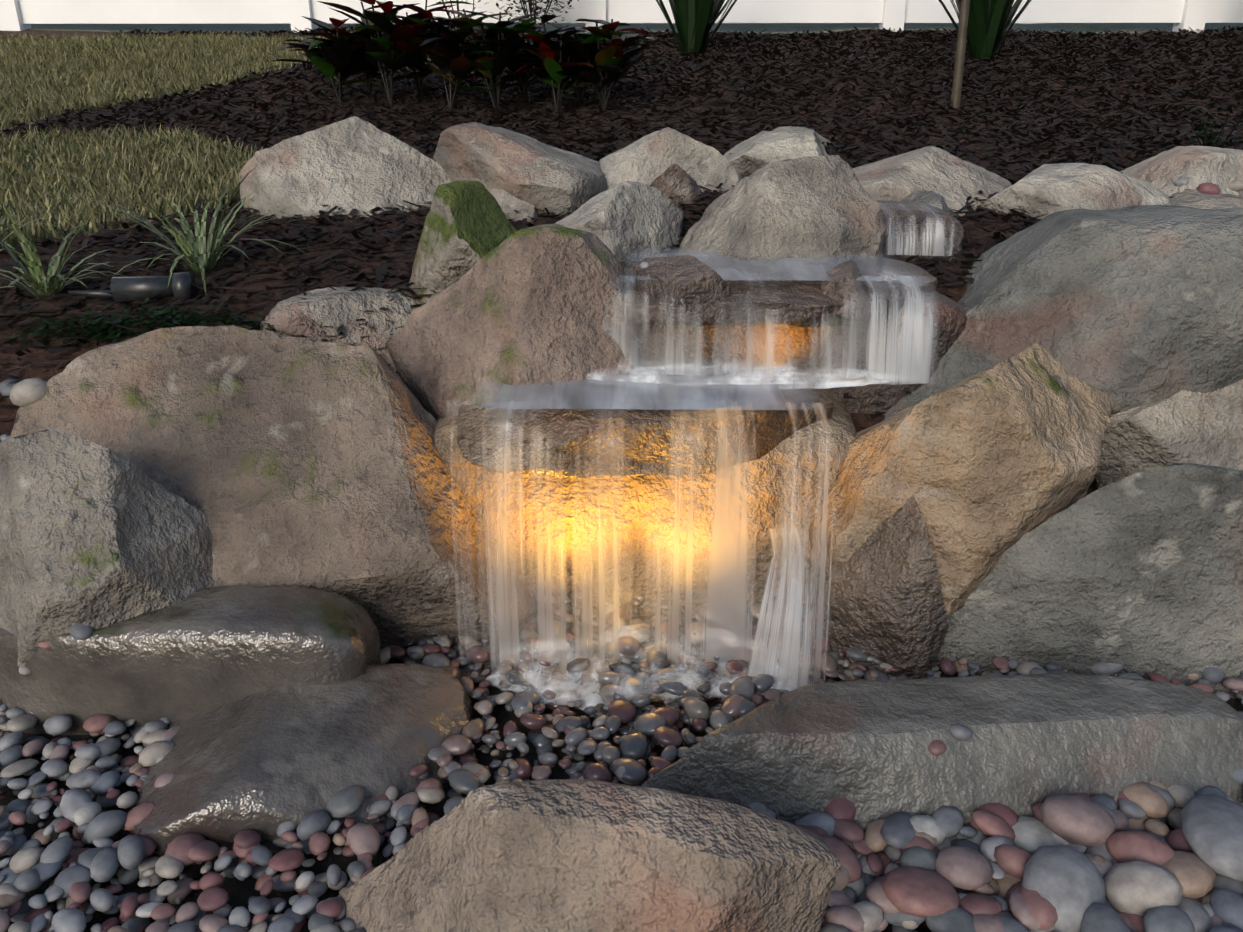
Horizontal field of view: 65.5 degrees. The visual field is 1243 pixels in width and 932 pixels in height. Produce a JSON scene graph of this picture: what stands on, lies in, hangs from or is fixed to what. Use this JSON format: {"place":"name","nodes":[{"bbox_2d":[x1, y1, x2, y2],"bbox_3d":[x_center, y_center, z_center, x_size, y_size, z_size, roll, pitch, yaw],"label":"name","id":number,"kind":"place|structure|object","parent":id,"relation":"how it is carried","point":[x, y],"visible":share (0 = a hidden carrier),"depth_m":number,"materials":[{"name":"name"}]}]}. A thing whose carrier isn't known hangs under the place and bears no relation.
{"place":"outdoors","nodes":[
{"label":"outdoors","id":0,"kind":"place"},
{"bbox_2d":[0,30,353,250],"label":"lawn","id":1,"kind":"structure","parent":0,"point":[87,68],"depth_m":3.30,"materials":[{"name":"green plant"}]},
{"bbox_2d":[0,23,1242,931],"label":"ground","id":2,"kind":"structure","parent":0,"point":[240,893],"depth_m":3.08,"materials":[{"name":"black soil"}]},
{"bbox_2d":[0,203,65,248],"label":"grass plant","id":3,"kind":"object","parent":2,"relation":"on","point":[3,238],"visible":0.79,"depth_m":2.37,"materials":[{"name":"green plant"}]},
{"bbox_2d":[0,200,134,295],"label":"liriope","id":4,"kind":"object","parent":2,"relation":"on","point":[39,283],"visible":0.88,"depth_m":2.09,"materials":[{"name":"green plant"}]},
{"bbox_2d":[0,426,213,666],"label":"rock","id":5,"kind":"object","parent":2,"relation":"on","point":[94,535],"visible":0.54,"depth_m":1.54,"materials":[{"name":"grey stone"}]},
{"bbox_2d":[0,585,380,735],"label":"rock","id":6,"kind":"object","parent":2,"relation":"on","point":[200,650],"visible":0.52,"depth_m":1.54,"materials":[{"name":"grey stone"}]},
{"bbox_2d":[76,160,309,292],"bbox_3d":[-0.944,-0.551,2.182,0.515,0.273,0.476,7,23,18],"label":"liriope","id":7,"kind":"object","parent":2,"relation":"on","point":[198,255],"visible":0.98,"depth_m":2.22,"materials":[{"name":"green plant"}]},
{"bbox_2d":[0,296,393,352],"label":"creeper","id":8,"kind":"object","parent":2,"relation":"on","point":[106,322],"visible":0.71,"depth_m":1.97,"materials":[{"name":"green plant"}]},
{"bbox_2d":[9,325,531,654],"bbox_3d":[-0.689,0.072,1.901,1.029,0.683,0.533,0,22,1],"label":"rock","id":9,"kind":"object","parent":2,"relation":"on","point":[277,459],"visible":0.62,"depth_m":1.75,"materials":[{"name":"stone"}]},
{"bbox_2d":[133,663,476,865],"bbox_3d":[-0.477,0.489,1.513,0.522,0.239,0.325,-5,23,-13],"label":"rock","id":10,"kind":"object","parent":2,"relation":"on","point":[265,764],"visible":0.6,"depth_m":1.44,"materials":[{"name":"grey stone"}]},
{"bbox_2d":[272,16,382,104],"bbox_3d":[-1.148,-1.624,3.875,0.481,0.332,0.418,-14,26,-31],"label":"croton","id":11,"kind":"object","parent":2,"relation":"on","point":[329,59],"visible":0.94,"depth_m":3.84,"materials":[{"name":"green plant"}]},
{"bbox_2d":[260,286,421,380],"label":"rock","id":12,"kind":"object","parent":2,"relation":"on","point":[313,313],"visible":0.25,"depth_m":2.00,"materials":[{"name":"grey stone"}]},
{"bbox_2d":[239,116,449,218],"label":"rock","id":13,"kind":"object","parent":2,"relation":"on","point":[347,165],"visible":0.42,"depth_m":2.62,"materials":[{"name":"grey stone"}]},
{"bbox_2d":[309,22,406,92],"bbox_3d":[-1.080,-1.700,4.052,0.465,0.283,0.442,0,22,1],"label":"croton","id":14,"kind":"object","parent":2,"relation":"on","point":[372,75],"visible":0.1,"depth_m":4.02,"materials":[{"name":"red plant"}]},
{"bbox_2d":[395,11,497,110],"bbox_3d":[-0.655,-1.589,3.807,0.422,0.377,0.454,-13,25,-29],"label":"croton","id":15,"kind":"object","parent":2,"relation":"on","point":[453,66],"visible":0.75,"depth_m":3.73,"materials":[{"name":"green plant"}]},
{"bbox_2d":[409,180,517,302],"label":"rock","id":16,"kind":"object","parent":2,"relation":"on","point":[468,225],"visible":0.33,"depth_m":2.06,"materials":[{"name":"green stone"}]},
{"bbox_2d":[432,9,544,114],"bbox_3d":[-0.512,-1.588,3.808,0.440,0.390,0.484,-4,22,-11],"label":"croton","id":17,"kind":"object","parent":2,"relation":"on","point":[491,68],"visible":0.71,"depth_m":3.74,"materials":[{"name":"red plant"}]},
{"bbox_2d":[387,224,633,419],"bbox_3d":[-0.232,-0.173,2.027,0.536,0.670,0.495,0,22,1],"label":"rock","id":18,"kind":"object","parent":2,"relation":"on","point":[525,306],"visible":0.54,"depth_m":1.84,"materials":[{"name":"brown stone"}]},
{"bbox_2d":[433,122,606,217],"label":"rock","id":19,"kind":"object","parent":2,"relation":"on","point":[539,176],"visible":0.44,"depth_m":2.62,"materials":[{"name":"grey stone"}]},
{"bbox_2d":[475,18,567,105],"bbox_3d":[-0.402,-1.623,3.885,0.474,0.340,0.470,14,26,30],"label":"croton","id":20,"kind":"object","parent":2,"relation":"on","point":[517,63],"visible":0.38,"depth_m":3.85,"materials":[{"name":"red plant"}]},
{"bbox_2d":[487,637,609,703],"bbox_3d":[-0.131,0.342,1.700,0.201,0.086,0.144,12,25,26],"label":"foam","id":21,"kind":"object","parent":2,"relation":"on","point":[543,700],"visible":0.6,"depth_m":1.69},
{"bbox_2d":[546,21,627,102],"bbox_3d":[-0.174,-1.642,3.949,0.432,0.316,0.420,5,22,11],"label":"croton","id":22,"kind":"object","parent":2,"relation":"on","point":[588,37],"visible":0.25,"depth_m":3.86,"materials":[{"name":"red plant"}]},
{"bbox_2d":[337,779,840,931],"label":"rock","id":23,"kind":"object","parent":2,"relation":"on","point":[576,855],"visible":1,"depth_m":1.04,"materials":[{"name":"beige stone"}]},
{"bbox_2d":[519,624,718,709],"bbox_3d":[-0.004,0.333,1.687,0.356,0.124,0.177,0,22,1],"label":"foam","id":24,"kind":"object","parent":2,"relation":"on","point":[590,701],"visible":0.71,"depth_m":1.66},
{"bbox_2d":[555,181,683,266],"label":"rock","id":25,"kind":"object","parent":2,"relation":"on","point":[620,220],"visible":0.25,"depth_m":2.28,"materials":[{"name":"grey stone"}]},
{"bbox_2d":[0,178,1242,931],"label":"pebbles","id":26,"kind":"object","parent":2,"relation":"on","point":[1128,860],"visible":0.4,"depth_m":1.33,"materials":[{"name":"grey stone"}]},
{"bbox_2d":[451,400,501,674],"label":"falls","id":27,"kind":"structure","parent":26,"relation":"on","point":[479,574],"depth_m":1.70,"materials":[{"name":"liquid"}]},
{"bbox_2d":[482,400,805,681],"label":"falls","id":28,"kind":"structure","parent":26,"relation":"on","point":[664,579],"depth_m":1.68,"materials":[{"name":"liquid"}]},
{"bbox_2d":[637,625,787,700],"bbox_3d":[0.173,0.331,1.702,0.290,0.115,0.154,0,22,1],"label":"foam","id":29,"kind":"object","parent":26,"relation":"on","point":[718,693],"visible":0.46,"depth_m":1.72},
{"bbox_2d":[785,402,835,683],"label":"falls","id":30,"kind":"structure","parent":26,"relation":"on","point":[823,569],"depth_m":1.65,"materials":[{"name":"liquid"}]},
{"bbox_2d":[0,25,1242,617],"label":"mulch chips","id":31,"kind":"object","parent":2,"relation":"on","point":[848,51],"visible":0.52,"depth_m":3.79,"materials":[{"name":"brown wood"}]},
{"bbox_2d":[68,272,196,302],"bbox_3d":[-1.051,-0.380,2.071,0.253,0.065,0.064,-3,22,-6],"label":"spotlight","id":32,"kind":"object","parent":31,"relation":"on","point":[124,289],"visible":0.9,"depth_m":2.06,"materials":[{"name":"black metal"}]},
{"bbox_2d":[317,0,447,106],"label":"croton","id":33,"kind":"object","parent":31,"relation":"on","point":[380,58],"visible":0.83,"depth_m":3.75,"materials":[{"name":"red plant"}]},
{"bbox_2d":[374,0,474,102],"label":"croton","id":34,"kind":"object","parent":31,"relation":"on","point":[413,53],"visible":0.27,"depth_m":3.89,"materials":[{"name":"red plant"}]},
{"bbox_2d":[436,0,480,29],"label":"wispy shrub","id":35,"kind":"object","parent":31,"relation":"on","point":[449,14],"visible":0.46,"depth_m":5.45,"materials":[{"name":"green plant"}]},
{"bbox_2d":[490,188,537,221],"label":"rock","id":36,"kind":"object","parent":31,"relation":"on","point":[509,203],"visible":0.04,"depth_m":2.57,"materials":[{"name":"grey stone"}]},
{"bbox_2d":[485,0,579,33],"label":"shrub","id":37,"kind":"object","parent":31,"relation":"on","point":[531,9],"visible":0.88,"depth_m":5.54,"materials":[{"name":"green plant"}]},
{"bbox_2d":[502,15,605,115],"bbox_3d":[-0.254,-1.574,3.820,0.464,0.370,0.435,0,22,1],"label":"croton","id":38,"kind":"object","parent":31,"relation":"on","point":[547,55],"visible":0.79,"depth_m":3.75,"materials":[{"name":"green plant"}]},
{"bbox_2d":[553,19,657,111],"bbox_3d":[-0.098,-1.575,3.804,0.496,0.346,0.456,0,22,1],"label":"croton","id":39,"kind":"object","parent":31,"relation":"on","point":[612,65],"visible":0.88,"depth_m":3.77,"materials":[{"name":"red plant"}]},
{"bbox_2d":[950,0,969,107],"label":"young tree","id":40,"kind":"object","parent":31,"relation":"on","point":[959,57],"visible":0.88,"depth_m":3.85,"materials":[{"name":"brown plant"}]},
{"bbox_2d":[1170,189,1242,209],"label":"rock","id":41,"kind":"object","parent":31,"relation":"on","point":[1193,198],"visible":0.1,"depth_m":2.55,"materials":[{"name":"grey stone"}]},
{"bbox_2d":[1173,106,1242,148],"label":"plant","id":42,"kind":"object","parent":31,"relation":"on","point":[1211,138],"visible":0.65,"depth_m":2.89,"materials":[{"name":"green plant"}]},
{"bbox_2d":[0,0,1242,33],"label":"fence","id":43,"kind":"object","parent":2,"relation":"on","point":[896,15],"visible":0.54,"depth_m":5.94,"materials":[{"name":"white plastic"}]},
{"bbox_2d":[434,395,856,619],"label":"rock wall","id":44,"kind":"structure","parent":2,"relation":"on","point":[768,469],"depth_m":1.85,"materials":[{"name":"brown stone"}]},
{"bbox_2d":[457,361,833,478],"bbox_3d":[0.045,-0.117,1.900,0.734,0.120,0.540,0,22,1],"label":"cap rock","id":45,"kind":"object","parent":44,"relation":"on","point":[569,435],"visible":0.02,"depth_m":1.69,"materials":[{"name":"stone"}]},
{"bbox_2d":[466,357,827,409],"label":"water","id":46,"kind":"structure","parent":45,"relation":"on","point":[581,394],"depth_m":1.76,"materials":[{"name":"liquid"}]},
{"bbox_2d":[586,353,910,388],"bbox_3d":[0.218,-0.185,1.846,0.717,0.050,0.115,0,22,1],"label":"foam","id":47,"kind":"object","parent":46,"relation":"on","point":[830,382],"visible":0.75,"depth_m":1.82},
{"bbox_2d":[599,127,742,192],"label":"rock","id":48,"kind":"object","parent":2,"relation":"on","point":[648,159],"visible":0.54,"depth_m":2.76,"materials":[{"name":"grey stone"}]},
{"bbox_2d":[650,163,702,204],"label":"rock","id":49,"kind":"object","parent":2,"relation":"on","point":[674,181],"visible":0.1,"depth_m":2.65,"materials":[{"name":"stone"}]},
{"bbox_2d":[656,0,736,53],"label":"spiky plant","id":50,"kind":"object","parent":2,"relation":"on","point":[695,20],"visible":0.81,"depth_m":5.08,"materials":[{"name":"green plant"}]},
{"bbox_2d":[723,129,827,176],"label":"rock","id":51,"kind":"object","parent":2,"relation":"on","point":[754,153],"visible":0.35,"depth_m":2.91,"materials":[{"name":"grey stone"}]},
{"bbox_2d":[743,644,809,694],"bbox_3d":[0.263,0.347,1.691,0.142,0.083,0.109,0,22,1],"label":"water splash","id":52,"kind":"object","parent":2,"relation":"on","point":[787,688],"visible":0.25,"depth_m":1.66,"materials":[{"name":"white liquid"}]},
{"bbox_2d":[748,528,812,691],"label":"waterfall","id":53,"kind":"structure","parent":2,"relation":"on","point":[793,664],"depth_m":1.65,"materials":[{"name":"white liquid"}]},
{"bbox_2d":[678,155,886,258],"bbox_3d":[0.398,-0.477,2.307,0.492,0.514,0.514,16,27,34],"label":"rock","id":54,"kind":"object","parent":2,"relation":"on","point":[816,206],"visible":0.35,"depth_m":2.12,"materials":[{"name":"grey stone"}]},
{"bbox_2d":[632,290,966,414],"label":"rock wall","id":55,"kind":"structure","parent":2,"relation":"on","point":[951,320],"depth_m":1.97,"materials":[{"name":"stone"}]},
{"bbox_2d":[618,258,937,326],"bbox_3d":[0.299,-0.380,2.057,0.737,0.085,0.470,0,22,1],"label":"cap rock","id":56,"kind":"object","parent":55,"relation":"on","point":[797,303],"visible":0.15,"depth_m":1.86,"materials":[{"name":"grey stone"}]},
{"bbox_2d":[630,255,731,313],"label":"lip rock","id":57,"kind":"object","parent":56,"relation":"on","point":[690,280],"visible":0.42,"depth_m":1.86,"materials":[{"name":"brown stone"}]},
{"bbox_2d":[601,274,940,383],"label":"wide falls","id":58,"kind":"structure","parent":56,"relation":"on","point":[922,367],"depth_m":1.84,"materials":[{"name":"liquid"}]},
{"bbox_2d":[864,276,932,384],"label":"waterfall","id":59,"kind":"object","parent":58,"relation":"attached to","point":[915,376],"visible":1,"depth_m":1.82,"materials":[{"name":"liquid"}]},
{"bbox_2d":[621,247,923,280],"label":"pool","id":60,"kind":"structure","parent":56,"relation":"on","point":[729,268],"depth_m":2.01,"materials":[{"name":"liquid"}]},
{"bbox_2d":[820,260,871,318],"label":"lip rock","id":61,"kind":"object","parent":56,"relation":"on","point":[847,273],"visible":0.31,"depth_m":1.86,"materials":[{"name":"stone"}]},
{"bbox_2d":[771,126,831,148],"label":"rock","id":62,"kind":"object","parent":2,"relation":"on","point":[823,139],"visible":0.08,"depth_m":3.37,"materials":[{"name":"grey stone"}]},
{"bbox_2d":[822,495,948,678],"bbox_3d":[0.488,0.256,1.746,0.209,0.509,0.138,16,27,35],"label":"rock","id":63,"kind":"object","parent":2,"relation":"on","point":[885,601],"visible":0.65,"depth_m":1.69,"materials":[{"name":"stone"}]},
{"bbox_2d":[876,200,963,261],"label":"rock","id":64,"kind":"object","parent":2,"relation":"on","point":[920,217],"depth_m":2.27,"materials":[{"name":"grey stone"}]},
{"bbox_2d":[880,203,954,255],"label":"waterfall","id":65,"kind":"structure","parent":64,"relation":"on","point":[948,248],"depth_m":2.17,"materials":[{"name":"liquid"}]},
{"bbox_2d":[900,188,950,213],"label":"rock","id":66,"kind":"object","parent":2,"relation":"on","point":[932,198],"visible":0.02,"depth_m":2.45,"materials":[{"name":"grey stone"}]},
{"bbox_2d":[852,146,1011,216],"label":"rock","id":67,"kind":"object","parent":2,"relation":"on","point":[955,182],"visible":0.31,"depth_m":2.63,"materials":[{"name":"grey stone"}]},
{"bbox_2d":[641,673,1242,832],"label":"rock","id":68,"kind":"object","parent":2,"relation":"on","point":[792,756],"visible":0.58,"depth_m":1.39,"materials":[{"name":"grey stone"}]},
{"bbox_2d":[801,344,1114,615],"bbox_3d":[0.591,-0.013,1.815,0.541,0.452,0.477,15,26,33],"label":"rock","id":69,"kind":"object","parent":2,"relation":"on","point":[987,468],"visible":0.83,"depth_m":1.64,"materials":[{"name":"brown stone"}]},
{"bbox_2d":[939,0,1031,59],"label":"plant","id":70,"kind":"object","parent":2,"relation":"on","point":[990,22],"visible":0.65,"depth_m":4.92,"materials":[{"name":"green plant"}]},
{"bbox_2d":[885,205,1242,492],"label":"rock","id":71,"kind":"object","parent":2,"relation":"on","point":[1126,308],"visible":0.38,"depth_m":1.83,"materials":[{"name":"grey stone"}]},
{"bbox_2d":[975,163,1171,219],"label":"rock","id":72,"kind":"object","parent":2,"relation":"on","point":[1043,189],"visible":0.21,"depth_m":2.50,"materials":[{"name":"grey stone"}]},
{"bbox_2d":[934,463,1242,697],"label":"rock","id":73,"kind":"object","parent":2,"relation":"on","point":[1140,574],"visible":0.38,"depth_m":1.65,"materials":[{"name":"grey stone"}]},
{"bbox_2d":[1095,379,1242,489],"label":"rock","id":74,"kind":"object","parent":2,"relation":"on","point":[1185,426],"visible":0.21,"depth_m":1.81,"materials":[{"name":"grey stone"}]},
{"bbox_2d":[1119,146,1242,196],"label":"rock","id":75,"kind":"object","parent":2,"relation":"on","point":[1196,166],"visible":0.35,"depth_m":2.65,"materials":[{"name":"grey stone"}]}
]}

